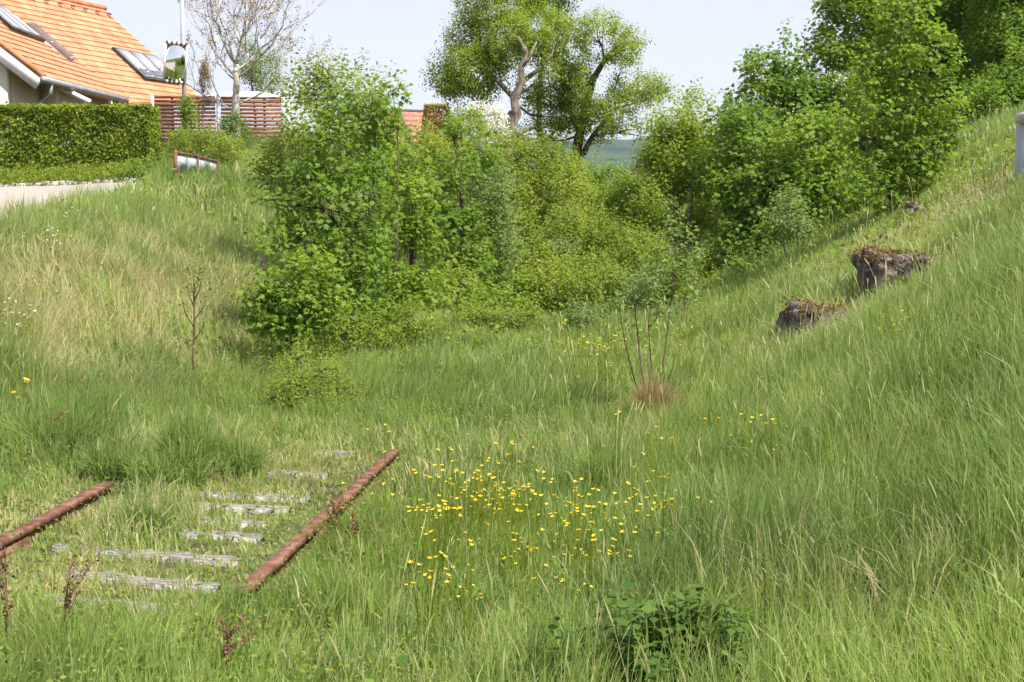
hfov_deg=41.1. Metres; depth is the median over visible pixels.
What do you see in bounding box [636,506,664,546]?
buttercup
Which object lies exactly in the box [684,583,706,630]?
nettle
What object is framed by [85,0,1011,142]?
sky
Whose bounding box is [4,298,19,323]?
white flower
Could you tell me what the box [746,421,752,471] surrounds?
buttercup
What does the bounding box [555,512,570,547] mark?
buttercup
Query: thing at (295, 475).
sleeper
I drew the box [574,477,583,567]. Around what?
buttercup
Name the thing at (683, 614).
nettle
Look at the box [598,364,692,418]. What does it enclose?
dry grass tuft
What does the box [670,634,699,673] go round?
nettle
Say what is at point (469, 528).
buttercup
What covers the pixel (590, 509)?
buttercup
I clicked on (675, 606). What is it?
nettle
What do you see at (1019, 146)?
concrete pillar
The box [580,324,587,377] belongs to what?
buttercup
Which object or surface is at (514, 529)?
buttercup
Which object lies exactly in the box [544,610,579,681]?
nettle
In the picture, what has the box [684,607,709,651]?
nettle
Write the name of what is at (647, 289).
willow sapling
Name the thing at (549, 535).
buttercup
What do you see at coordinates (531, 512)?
buttercup
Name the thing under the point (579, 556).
buttercup
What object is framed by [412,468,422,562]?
buttercup
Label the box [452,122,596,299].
shrub
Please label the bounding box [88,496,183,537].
grass tussock
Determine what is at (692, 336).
buttercup
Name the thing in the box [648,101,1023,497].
slope grass
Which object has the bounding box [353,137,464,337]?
maple tree
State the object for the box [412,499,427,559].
buttercup
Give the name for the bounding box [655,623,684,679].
nettle
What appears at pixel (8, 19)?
roof window
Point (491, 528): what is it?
buttercup
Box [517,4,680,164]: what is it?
old fruit tree
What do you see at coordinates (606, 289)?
undergrowth bush
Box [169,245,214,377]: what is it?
thin sapling
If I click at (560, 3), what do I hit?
tall tree
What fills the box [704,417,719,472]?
buttercup
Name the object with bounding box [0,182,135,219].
road
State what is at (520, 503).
buttercup
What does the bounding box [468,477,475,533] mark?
buttercup
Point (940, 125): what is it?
undergrowth bush
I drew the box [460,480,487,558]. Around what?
buttercup
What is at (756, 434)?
buttercup
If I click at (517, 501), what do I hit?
buttercup
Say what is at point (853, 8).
background tree
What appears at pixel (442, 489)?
buttercup
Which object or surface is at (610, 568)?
buttercup
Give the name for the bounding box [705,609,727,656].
nettle
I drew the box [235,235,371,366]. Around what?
maple sapling
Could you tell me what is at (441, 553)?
buttercup
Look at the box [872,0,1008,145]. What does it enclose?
background tree
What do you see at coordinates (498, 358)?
valley grass
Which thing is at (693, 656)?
nettle
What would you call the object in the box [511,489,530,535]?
buttercup
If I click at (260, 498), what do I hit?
sleeper
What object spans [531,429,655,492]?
grass tussock
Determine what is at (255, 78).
background tree
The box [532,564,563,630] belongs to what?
buttercup
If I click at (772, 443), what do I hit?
buttercup
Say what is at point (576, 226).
shrub
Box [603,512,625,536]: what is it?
buttercup
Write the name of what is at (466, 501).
buttercup
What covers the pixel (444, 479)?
buttercup
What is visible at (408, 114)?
house
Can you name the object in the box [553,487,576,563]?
buttercup
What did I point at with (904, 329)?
buttercup
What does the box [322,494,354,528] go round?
dock stalk
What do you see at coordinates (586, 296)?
flowering grass
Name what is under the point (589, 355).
buttercup
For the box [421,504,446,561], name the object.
buttercup
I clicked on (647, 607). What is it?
nettle
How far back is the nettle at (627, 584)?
5.12 m
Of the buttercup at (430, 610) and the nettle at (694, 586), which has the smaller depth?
the nettle at (694, 586)
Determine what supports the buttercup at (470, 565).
on the ground at (232, 545)
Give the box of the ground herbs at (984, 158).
[0,106,1017,388]
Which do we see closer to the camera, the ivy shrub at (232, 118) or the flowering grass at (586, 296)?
the flowering grass at (586, 296)
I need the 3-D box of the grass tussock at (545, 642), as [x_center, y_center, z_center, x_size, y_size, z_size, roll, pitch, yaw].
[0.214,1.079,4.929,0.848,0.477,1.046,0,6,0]
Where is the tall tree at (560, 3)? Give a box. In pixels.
[508,0,582,161]
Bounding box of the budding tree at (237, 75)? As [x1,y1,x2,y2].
[153,0,334,144]
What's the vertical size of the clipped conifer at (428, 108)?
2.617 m
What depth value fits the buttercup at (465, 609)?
5.28 m
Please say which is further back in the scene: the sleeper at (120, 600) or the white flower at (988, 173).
the white flower at (988, 173)
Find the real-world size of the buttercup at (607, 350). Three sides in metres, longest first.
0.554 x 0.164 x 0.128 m
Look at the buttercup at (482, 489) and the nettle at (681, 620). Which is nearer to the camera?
the nettle at (681, 620)
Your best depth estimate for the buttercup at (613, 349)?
13.76 m
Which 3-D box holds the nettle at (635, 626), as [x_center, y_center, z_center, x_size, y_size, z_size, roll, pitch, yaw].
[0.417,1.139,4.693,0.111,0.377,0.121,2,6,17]
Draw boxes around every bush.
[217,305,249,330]
[259,338,369,412]
[307,293,456,357]
[415,255,486,313]
[447,292,552,331]
[453,256,544,312]
[470,270,520,298]
[498,247,588,312]
[545,252,629,313]
[559,293,623,331]
[570,271,623,298]
[602,262,679,316]
[644,244,719,309]
[715,234,788,276]
[778,244,874,302]
[829,162,912,199]
[919,104,998,139]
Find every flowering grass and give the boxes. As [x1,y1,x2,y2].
[0,100,1018,382]
[0,186,1023,681]
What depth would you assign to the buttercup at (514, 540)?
5.44 m
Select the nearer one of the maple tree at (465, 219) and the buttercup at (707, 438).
the buttercup at (707, 438)
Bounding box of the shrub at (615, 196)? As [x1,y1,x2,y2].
[549,152,660,257]
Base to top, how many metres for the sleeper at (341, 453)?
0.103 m
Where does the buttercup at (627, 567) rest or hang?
on the ground at (232, 545)
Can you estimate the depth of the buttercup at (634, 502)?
6.41 m
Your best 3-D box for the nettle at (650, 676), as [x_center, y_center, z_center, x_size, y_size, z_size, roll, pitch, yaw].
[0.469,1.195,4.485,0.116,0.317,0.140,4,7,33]
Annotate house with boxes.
[0,0,199,166]
[350,109,441,145]
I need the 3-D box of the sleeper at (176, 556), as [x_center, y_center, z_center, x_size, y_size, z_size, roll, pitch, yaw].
[-1.846,1.102,6.862,1.055,0.094,0.117,2,6,16]
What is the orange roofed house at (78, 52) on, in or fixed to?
on the ground at (232, 545)
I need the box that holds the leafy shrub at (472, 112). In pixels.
[424,101,493,162]
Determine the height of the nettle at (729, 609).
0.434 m
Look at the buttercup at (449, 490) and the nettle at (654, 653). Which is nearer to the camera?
the nettle at (654, 653)
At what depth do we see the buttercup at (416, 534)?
6.22 m
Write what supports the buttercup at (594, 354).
on the ground at (232, 545)
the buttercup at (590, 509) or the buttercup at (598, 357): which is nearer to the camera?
the buttercup at (590, 509)
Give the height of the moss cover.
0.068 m
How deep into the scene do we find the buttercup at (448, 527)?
6.29 m
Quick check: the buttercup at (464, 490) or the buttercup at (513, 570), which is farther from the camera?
the buttercup at (464, 490)
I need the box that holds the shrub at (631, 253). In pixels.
[572,203,703,299]
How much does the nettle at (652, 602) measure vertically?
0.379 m
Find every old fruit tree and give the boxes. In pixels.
[418,0,579,170]
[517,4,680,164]
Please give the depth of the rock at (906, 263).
12.28 m
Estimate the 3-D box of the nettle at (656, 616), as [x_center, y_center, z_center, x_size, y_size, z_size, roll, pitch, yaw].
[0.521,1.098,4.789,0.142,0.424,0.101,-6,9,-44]
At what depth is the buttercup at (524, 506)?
6.89 m
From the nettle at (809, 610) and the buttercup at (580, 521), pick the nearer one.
the nettle at (809, 610)
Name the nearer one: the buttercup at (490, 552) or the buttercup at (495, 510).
the buttercup at (490, 552)
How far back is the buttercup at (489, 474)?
6.94 m
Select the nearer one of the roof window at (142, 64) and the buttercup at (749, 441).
the buttercup at (749, 441)
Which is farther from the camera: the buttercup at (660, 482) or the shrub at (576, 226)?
the shrub at (576, 226)
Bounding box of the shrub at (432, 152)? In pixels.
[356,112,477,284]
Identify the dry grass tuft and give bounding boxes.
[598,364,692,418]
[855,233,887,244]
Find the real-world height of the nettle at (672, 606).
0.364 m
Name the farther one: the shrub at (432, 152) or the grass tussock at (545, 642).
the shrub at (432, 152)
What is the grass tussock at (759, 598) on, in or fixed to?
on the ground at (232, 545)
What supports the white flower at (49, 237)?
on the ground at (232, 545)
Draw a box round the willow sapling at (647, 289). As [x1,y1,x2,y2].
[618,208,704,395]
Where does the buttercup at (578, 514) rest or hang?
on the ground at (232, 545)
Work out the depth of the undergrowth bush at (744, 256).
20.78 m
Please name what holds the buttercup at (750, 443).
on the ground at (232, 545)
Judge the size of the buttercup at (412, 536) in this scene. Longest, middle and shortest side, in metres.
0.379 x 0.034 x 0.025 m
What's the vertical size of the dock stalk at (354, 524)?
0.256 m
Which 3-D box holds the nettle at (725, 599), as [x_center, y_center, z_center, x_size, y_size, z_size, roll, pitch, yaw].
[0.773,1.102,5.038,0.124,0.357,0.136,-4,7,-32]
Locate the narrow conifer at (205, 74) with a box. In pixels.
[196,55,212,110]
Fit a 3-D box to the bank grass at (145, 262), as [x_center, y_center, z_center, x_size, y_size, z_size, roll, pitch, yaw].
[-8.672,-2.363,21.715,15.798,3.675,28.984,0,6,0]
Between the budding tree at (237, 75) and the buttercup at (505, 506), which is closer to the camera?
the buttercup at (505, 506)
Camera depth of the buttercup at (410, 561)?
5.17 m
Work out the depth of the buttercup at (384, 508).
6.84 m
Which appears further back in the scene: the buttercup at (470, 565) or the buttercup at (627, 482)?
the buttercup at (627, 482)
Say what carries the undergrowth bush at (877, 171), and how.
on the ground at (232, 545)
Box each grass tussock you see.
[0,388,120,455]
[52,436,148,482]
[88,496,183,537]
[108,397,262,470]
[108,429,253,492]
[197,426,292,479]
[197,575,261,618]
[469,581,624,681]
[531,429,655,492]
[633,549,881,655]
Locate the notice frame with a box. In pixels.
[174,150,218,176]
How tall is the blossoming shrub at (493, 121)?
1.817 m
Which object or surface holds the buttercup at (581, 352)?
on the ground at (232, 545)
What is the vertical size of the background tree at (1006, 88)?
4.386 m
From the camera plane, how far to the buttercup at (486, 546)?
6.15 m
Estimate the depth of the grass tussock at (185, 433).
8.80 m
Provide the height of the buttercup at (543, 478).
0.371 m
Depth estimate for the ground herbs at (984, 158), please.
16.14 m
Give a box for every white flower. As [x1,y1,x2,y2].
[0,306,25,340]
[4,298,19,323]
[11,305,35,349]
[44,225,53,248]
[54,230,62,258]
[981,154,993,199]
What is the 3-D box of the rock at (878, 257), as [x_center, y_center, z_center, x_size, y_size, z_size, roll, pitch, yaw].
[3.658,-0.605,12.999,0.872,0.652,1.154,0,6,0]
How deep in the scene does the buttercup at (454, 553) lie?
6.27 m
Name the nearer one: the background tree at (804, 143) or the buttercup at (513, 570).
the buttercup at (513, 570)
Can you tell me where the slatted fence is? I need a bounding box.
[150,94,285,141]
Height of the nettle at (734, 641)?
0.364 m
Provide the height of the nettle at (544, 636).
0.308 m
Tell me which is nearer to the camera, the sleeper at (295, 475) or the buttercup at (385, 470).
the buttercup at (385, 470)
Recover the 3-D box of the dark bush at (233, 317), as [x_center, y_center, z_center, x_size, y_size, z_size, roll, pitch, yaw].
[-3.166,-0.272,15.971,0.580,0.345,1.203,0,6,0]
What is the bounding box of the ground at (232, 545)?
[0,121,1020,681]
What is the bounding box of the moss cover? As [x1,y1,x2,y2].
[1,436,397,611]
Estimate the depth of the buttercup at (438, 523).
5.81 m
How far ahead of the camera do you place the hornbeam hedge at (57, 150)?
31.73 m
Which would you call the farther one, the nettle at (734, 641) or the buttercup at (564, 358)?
the buttercup at (564, 358)
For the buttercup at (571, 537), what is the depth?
6.04 m
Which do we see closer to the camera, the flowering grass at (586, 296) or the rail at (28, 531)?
the rail at (28, 531)
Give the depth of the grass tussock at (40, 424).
9.31 m
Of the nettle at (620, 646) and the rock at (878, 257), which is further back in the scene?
the rock at (878, 257)
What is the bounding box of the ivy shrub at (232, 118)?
[215,107,256,145]
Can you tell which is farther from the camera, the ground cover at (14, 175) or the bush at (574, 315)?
the ground cover at (14, 175)
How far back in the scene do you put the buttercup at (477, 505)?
6.88 m
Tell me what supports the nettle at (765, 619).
on the ground at (232, 545)
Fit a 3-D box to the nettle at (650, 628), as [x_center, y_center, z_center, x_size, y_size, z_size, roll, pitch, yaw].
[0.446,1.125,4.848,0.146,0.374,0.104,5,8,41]
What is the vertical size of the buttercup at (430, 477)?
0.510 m
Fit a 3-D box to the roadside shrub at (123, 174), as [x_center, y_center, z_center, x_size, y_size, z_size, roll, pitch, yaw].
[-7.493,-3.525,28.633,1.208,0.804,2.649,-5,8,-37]
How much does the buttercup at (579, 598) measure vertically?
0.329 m
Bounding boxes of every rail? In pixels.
[0,482,113,558]
[235,449,399,600]
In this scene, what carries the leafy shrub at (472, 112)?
on the ground at (232, 545)
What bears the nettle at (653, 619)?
on the ground at (232, 545)
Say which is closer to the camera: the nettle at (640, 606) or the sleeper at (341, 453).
the nettle at (640, 606)
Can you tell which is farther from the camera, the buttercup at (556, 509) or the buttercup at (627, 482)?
the buttercup at (627, 482)
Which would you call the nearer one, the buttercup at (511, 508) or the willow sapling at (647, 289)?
the buttercup at (511, 508)
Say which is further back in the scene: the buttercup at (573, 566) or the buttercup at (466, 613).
the buttercup at (573, 566)
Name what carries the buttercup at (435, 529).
on the ground at (232, 545)
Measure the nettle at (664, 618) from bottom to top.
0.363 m
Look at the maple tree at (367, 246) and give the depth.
15.12 m
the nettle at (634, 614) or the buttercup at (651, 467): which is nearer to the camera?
the nettle at (634, 614)
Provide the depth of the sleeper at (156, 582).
6.36 m
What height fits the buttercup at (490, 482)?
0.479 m
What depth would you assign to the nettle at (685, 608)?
4.84 m
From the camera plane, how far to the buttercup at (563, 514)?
6.62 m
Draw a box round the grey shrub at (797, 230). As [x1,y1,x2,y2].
[748,179,821,258]
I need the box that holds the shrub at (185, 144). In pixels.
[160,121,249,164]
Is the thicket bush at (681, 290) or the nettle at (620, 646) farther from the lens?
the thicket bush at (681, 290)
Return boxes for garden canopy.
[187,92,299,129]
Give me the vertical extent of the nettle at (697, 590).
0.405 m
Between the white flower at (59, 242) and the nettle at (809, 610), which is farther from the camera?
the white flower at (59, 242)
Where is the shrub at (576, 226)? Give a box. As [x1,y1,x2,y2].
[511,148,626,299]
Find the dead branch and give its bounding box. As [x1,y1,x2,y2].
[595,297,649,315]
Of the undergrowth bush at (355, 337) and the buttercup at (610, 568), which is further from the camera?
the undergrowth bush at (355, 337)
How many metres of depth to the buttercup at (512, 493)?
6.15 m
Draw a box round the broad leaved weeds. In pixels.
[0,270,995,681]
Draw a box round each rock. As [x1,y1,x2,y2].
[775,296,857,341]
[845,243,925,296]
[897,251,939,279]
[902,198,923,215]
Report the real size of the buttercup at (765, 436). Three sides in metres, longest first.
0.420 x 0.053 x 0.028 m
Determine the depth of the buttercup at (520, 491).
6.80 m
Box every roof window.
[0,5,45,42]
[26,22,75,61]
[111,47,179,84]
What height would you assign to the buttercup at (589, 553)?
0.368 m
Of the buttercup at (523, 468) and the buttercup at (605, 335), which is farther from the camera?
the buttercup at (605, 335)
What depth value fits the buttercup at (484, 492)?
7.01 m
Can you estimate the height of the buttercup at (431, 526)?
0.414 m
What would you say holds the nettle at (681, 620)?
on the ground at (232, 545)
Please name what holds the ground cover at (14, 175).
on the ground at (232, 545)
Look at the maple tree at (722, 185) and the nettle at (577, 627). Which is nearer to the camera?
the nettle at (577, 627)
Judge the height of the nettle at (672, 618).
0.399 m
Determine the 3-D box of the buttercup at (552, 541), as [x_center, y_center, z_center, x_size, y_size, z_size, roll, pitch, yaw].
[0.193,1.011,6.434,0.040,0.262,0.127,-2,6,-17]
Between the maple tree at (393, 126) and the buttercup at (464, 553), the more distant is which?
the maple tree at (393, 126)
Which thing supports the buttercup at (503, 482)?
on the ground at (232, 545)
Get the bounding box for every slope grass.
[597,293,1023,681]
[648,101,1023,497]
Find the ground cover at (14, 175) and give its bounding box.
[0,158,145,185]
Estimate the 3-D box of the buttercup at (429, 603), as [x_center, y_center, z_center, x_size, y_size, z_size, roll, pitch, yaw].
[-0.313,1.046,5.209,0.103,0.447,0.132,0,5,-37]
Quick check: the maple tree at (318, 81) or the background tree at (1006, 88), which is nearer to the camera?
the maple tree at (318, 81)
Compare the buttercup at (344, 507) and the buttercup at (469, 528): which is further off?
the buttercup at (344, 507)
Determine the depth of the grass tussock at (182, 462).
8.34 m
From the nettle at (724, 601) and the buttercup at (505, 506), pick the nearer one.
the nettle at (724, 601)
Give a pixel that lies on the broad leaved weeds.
(402, 658)
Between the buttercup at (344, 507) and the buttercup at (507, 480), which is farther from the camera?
the buttercup at (507, 480)
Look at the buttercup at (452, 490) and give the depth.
6.97 m
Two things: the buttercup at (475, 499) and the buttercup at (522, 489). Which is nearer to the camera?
the buttercup at (475, 499)
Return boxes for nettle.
[530,622,561,676]
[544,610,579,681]
[557,624,586,653]
[586,589,618,658]
[600,600,633,677]
[605,580,635,651]
[605,623,631,680]
[617,594,639,670]
[617,608,652,681]
[617,616,645,681]
[621,613,645,678]
[625,603,659,681]
[630,654,663,681]
[633,641,668,677]
[637,600,663,657]
[637,601,671,676]
[641,601,671,663]
[641,659,670,681]
[645,598,675,659]
[648,597,681,658]
[652,613,681,680]
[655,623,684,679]
[656,594,675,626]
[664,599,685,610]
[664,618,687,671]
[666,627,694,677]
[666,647,691,681]
[667,599,689,657]
[670,596,699,654]
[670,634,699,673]
[671,591,699,668]
[679,593,718,673]
[680,607,714,648]
[682,584,709,626]
[683,640,711,679]
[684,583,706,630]
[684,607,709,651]
[685,583,708,617]
[703,595,735,649]
[705,597,729,632]
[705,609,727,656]
[707,613,735,655]
[714,603,746,673]
[715,619,743,664]
[716,592,738,618]
[717,611,748,681]
[729,607,755,675]
[741,638,768,663]
[750,613,768,652]
[803,599,826,633]
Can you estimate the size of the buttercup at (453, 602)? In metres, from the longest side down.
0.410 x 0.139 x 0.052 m
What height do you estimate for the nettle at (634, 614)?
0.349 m
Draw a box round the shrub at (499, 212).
[412,147,527,301]
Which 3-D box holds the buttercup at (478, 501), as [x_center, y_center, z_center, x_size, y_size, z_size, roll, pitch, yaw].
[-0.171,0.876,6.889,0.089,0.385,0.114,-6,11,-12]
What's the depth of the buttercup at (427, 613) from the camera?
5.33 m
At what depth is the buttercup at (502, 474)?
7.11 m
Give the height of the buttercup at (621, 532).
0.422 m
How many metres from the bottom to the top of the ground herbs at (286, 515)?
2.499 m
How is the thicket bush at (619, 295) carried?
on the ground at (232, 545)
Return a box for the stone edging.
[0,178,135,186]
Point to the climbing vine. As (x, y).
(184, 116)
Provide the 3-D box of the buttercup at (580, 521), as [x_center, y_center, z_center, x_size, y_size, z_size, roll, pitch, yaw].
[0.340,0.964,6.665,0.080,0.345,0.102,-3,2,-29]
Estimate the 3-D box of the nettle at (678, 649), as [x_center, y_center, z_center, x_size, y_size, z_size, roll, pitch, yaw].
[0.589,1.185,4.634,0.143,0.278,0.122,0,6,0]
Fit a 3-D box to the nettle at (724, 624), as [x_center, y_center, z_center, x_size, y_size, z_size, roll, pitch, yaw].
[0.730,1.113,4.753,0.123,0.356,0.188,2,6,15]
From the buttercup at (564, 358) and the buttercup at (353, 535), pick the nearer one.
the buttercup at (353, 535)
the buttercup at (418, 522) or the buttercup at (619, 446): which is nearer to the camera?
the buttercup at (418, 522)
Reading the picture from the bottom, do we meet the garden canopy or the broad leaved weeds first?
the broad leaved weeds
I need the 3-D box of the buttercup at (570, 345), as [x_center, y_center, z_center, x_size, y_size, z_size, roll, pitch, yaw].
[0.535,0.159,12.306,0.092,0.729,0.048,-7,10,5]
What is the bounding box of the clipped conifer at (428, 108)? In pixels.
[420,103,451,148]
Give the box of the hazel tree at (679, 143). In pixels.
[618,75,740,284]
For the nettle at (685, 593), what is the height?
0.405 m
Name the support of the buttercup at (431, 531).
on the ground at (232, 545)
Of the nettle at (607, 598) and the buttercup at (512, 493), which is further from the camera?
the buttercup at (512, 493)
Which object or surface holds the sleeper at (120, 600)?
on the ground at (232, 545)
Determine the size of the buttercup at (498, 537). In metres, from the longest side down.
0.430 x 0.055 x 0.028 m
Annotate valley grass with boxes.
[0,197,693,523]
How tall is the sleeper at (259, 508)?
0.089 m
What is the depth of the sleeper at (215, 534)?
7.21 m
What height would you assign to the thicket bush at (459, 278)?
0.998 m
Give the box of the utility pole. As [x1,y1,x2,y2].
[163,0,187,164]
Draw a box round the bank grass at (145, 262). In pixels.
[0,126,478,436]
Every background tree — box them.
[232,31,291,126]
[710,3,1023,172]
[791,0,941,150]
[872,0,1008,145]
[942,0,1023,123]
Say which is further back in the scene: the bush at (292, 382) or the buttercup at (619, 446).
the bush at (292, 382)
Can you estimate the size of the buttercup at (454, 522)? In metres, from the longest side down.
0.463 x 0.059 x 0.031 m
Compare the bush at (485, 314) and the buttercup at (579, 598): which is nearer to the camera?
the buttercup at (579, 598)
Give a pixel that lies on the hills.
(623, 149)
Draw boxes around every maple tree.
[239,43,404,299]
[242,66,405,349]
[340,69,413,329]
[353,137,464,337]
[414,109,506,303]
[681,91,841,288]
[716,17,855,189]
[737,94,885,260]
[820,0,981,218]
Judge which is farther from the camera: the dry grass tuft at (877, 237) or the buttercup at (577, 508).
the dry grass tuft at (877, 237)
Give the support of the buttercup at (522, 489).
on the ground at (232, 545)
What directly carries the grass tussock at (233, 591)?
on the ground at (232, 545)
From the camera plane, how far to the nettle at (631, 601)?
4.98 m
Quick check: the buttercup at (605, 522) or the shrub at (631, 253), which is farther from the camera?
the shrub at (631, 253)
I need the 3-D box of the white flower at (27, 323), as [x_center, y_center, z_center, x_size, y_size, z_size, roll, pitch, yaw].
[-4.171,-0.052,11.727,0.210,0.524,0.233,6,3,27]
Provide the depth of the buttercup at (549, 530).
6.36 m
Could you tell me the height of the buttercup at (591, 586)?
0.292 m
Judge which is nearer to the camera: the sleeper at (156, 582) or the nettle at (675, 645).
the nettle at (675, 645)
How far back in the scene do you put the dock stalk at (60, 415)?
9.33 m
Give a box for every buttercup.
[341,502,367,569]
[342,482,344,545]
[367,424,389,478]
[371,482,394,540]
[384,451,385,496]
[405,578,437,652]
[407,506,414,574]
[407,507,449,574]
[407,560,418,644]
[411,576,448,662]
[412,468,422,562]
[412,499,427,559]
[415,506,423,566]
[417,556,446,644]
[417,557,450,655]
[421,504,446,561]
[421,527,434,591]
[423,551,446,659]
[424,474,435,556]
[425,530,433,630]
[426,494,457,580]
[427,503,454,568]
[430,515,437,569]
[432,504,441,602]
[433,464,451,529]
[436,460,463,529]
[436,500,446,553]
[437,448,456,539]
[440,501,461,560]
[443,497,462,571]
[445,478,451,505]
[447,569,473,634]
[449,482,462,567]
[451,564,468,660]
[453,584,480,663]
[454,469,482,543]
[455,471,490,523]
[458,532,471,587]
[459,495,499,583]
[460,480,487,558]
[460,584,482,645]
[463,478,485,531]
[464,539,473,648]
[466,491,486,533]
[467,476,496,511]
[467,479,482,544]
[467,499,474,556]
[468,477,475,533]
[470,495,477,539]
[473,512,495,551]
[477,465,493,525]
[480,522,489,578]
[485,457,492,518]
[492,495,509,530]
[494,442,516,521]
[495,481,518,537]
[496,484,519,555]
[496,502,505,573]
[497,460,521,529]
[498,481,529,553]
[498,488,520,552]
[498,496,518,578]
[501,472,522,524]
[501,489,513,526]
[502,539,535,625]
[504,441,533,504]
[505,521,513,592]
[506,454,509,517]
[507,551,516,597]
[509,492,542,573]
[510,485,526,523]
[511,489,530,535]
[511,503,520,578]
[513,503,529,576]
[513,508,539,571]
[517,548,541,594]
[519,537,528,583]
[520,503,557,573]
[523,483,529,540]
[531,490,536,569]
[531,491,536,545]
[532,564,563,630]
[533,516,565,559]
[533,528,543,591]
[535,469,544,524]
[549,478,561,563]
[550,507,587,579]
[551,529,558,554]
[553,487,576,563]
[554,554,587,595]
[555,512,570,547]
[557,343,567,371]
[557,494,580,544]
[558,580,585,622]
[563,319,576,376]
[565,510,594,589]
[566,522,595,598]
[567,491,586,548]
[567,511,582,575]
[573,336,586,375]
[573,488,599,548]
[573,504,591,542]
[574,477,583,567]
[574,494,582,543]
[576,529,590,592]
[578,333,593,377]
[578,585,609,618]
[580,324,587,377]
[581,345,604,384]
[581,503,608,574]
[583,539,610,594]
[588,492,616,543]
[591,345,605,385]
[593,552,631,597]
[597,338,611,377]
[597,344,608,390]
[599,529,633,555]
[603,445,609,494]
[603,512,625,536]
[604,322,612,352]
[609,335,622,367]
[609,539,618,575]
[613,339,626,390]
[613,517,624,560]
[614,411,620,491]
[626,481,630,515]
[626,549,630,593]
[632,493,637,528]
[633,487,639,529]
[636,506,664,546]
[639,496,673,539]
[646,470,665,497]
[647,426,662,492]
[669,436,675,486]
[684,326,693,347]
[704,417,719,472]
[740,413,762,468]
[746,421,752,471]
[748,416,773,475]
[759,422,767,457]
[772,422,777,471]
[882,310,908,354]
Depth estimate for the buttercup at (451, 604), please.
5.21 m
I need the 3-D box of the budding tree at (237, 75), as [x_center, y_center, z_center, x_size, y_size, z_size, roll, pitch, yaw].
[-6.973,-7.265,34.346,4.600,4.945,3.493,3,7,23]
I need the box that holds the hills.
[452,137,719,172]
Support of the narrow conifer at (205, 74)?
on the ground at (232, 545)
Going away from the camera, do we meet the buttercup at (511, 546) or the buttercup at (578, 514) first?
the buttercup at (511, 546)
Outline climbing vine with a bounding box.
[167,91,201,149]
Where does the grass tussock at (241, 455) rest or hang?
on the ground at (232, 545)
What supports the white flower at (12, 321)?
on the ground at (232, 545)
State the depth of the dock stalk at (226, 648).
5.01 m
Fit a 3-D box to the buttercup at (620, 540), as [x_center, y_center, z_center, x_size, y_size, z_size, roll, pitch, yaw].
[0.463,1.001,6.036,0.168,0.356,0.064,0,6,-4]
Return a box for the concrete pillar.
[1014,112,1023,181]
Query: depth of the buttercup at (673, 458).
7.55 m
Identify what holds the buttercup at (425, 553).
on the ground at (232, 545)
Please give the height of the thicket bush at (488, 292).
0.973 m
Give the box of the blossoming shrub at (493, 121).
[465,97,514,151]
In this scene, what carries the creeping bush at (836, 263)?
on the ground at (232, 545)
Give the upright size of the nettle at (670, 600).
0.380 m
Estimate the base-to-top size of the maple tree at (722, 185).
3.511 m
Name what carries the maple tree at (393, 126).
on the ground at (232, 545)
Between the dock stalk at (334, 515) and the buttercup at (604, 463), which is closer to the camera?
the dock stalk at (334, 515)
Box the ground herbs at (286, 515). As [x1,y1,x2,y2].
[0,219,1021,681]
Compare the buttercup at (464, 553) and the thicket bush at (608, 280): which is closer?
the buttercup at (464, 553)
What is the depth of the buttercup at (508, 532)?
6.23 m
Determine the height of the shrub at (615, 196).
2.596 m
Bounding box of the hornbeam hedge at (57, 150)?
[0,100,162,181]
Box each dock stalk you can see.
[0,540,14,663]
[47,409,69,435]
[62,546,99,631]
[212,613,267,678]
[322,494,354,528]
[337,512,376,544]
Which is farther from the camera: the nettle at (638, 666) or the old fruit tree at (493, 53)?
the old fruit tree at (493, 53)
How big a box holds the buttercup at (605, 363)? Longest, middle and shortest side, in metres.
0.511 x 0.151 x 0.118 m
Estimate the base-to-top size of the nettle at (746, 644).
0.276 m
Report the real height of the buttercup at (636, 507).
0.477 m
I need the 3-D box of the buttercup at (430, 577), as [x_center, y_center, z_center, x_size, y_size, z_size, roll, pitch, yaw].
[-0.295,1.066,5.133,0.179,0.375,0.065,4,7,32]
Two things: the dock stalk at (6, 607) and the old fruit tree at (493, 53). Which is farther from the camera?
the old fruit tree at (493, 53)
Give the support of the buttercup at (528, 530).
on the ground at (232, 545)
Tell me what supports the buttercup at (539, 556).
on the ground at (232, 545)
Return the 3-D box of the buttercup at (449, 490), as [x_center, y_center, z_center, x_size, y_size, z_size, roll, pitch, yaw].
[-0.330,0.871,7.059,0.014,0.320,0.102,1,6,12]
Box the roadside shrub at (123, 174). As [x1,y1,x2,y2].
[108,154,169,182]
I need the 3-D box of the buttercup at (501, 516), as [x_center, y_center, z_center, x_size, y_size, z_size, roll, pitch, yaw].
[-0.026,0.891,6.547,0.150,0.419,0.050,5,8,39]
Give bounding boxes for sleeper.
[43,594,182,615]
[51,544,241,566]
[61,568,220,592]
[125,526,264,543]
[188,501,291,513]
[197,491,311,502]
[197,516,267,528]
[268,469,328,479]
[295,449,354,456]
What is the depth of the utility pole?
32.65 m
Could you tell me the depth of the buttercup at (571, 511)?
6.45 m
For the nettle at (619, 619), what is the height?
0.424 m
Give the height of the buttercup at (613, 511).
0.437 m
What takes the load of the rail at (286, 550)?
on the ground at (232, 545)
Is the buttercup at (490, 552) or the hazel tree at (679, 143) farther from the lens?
the hazel tree at (679, 143)

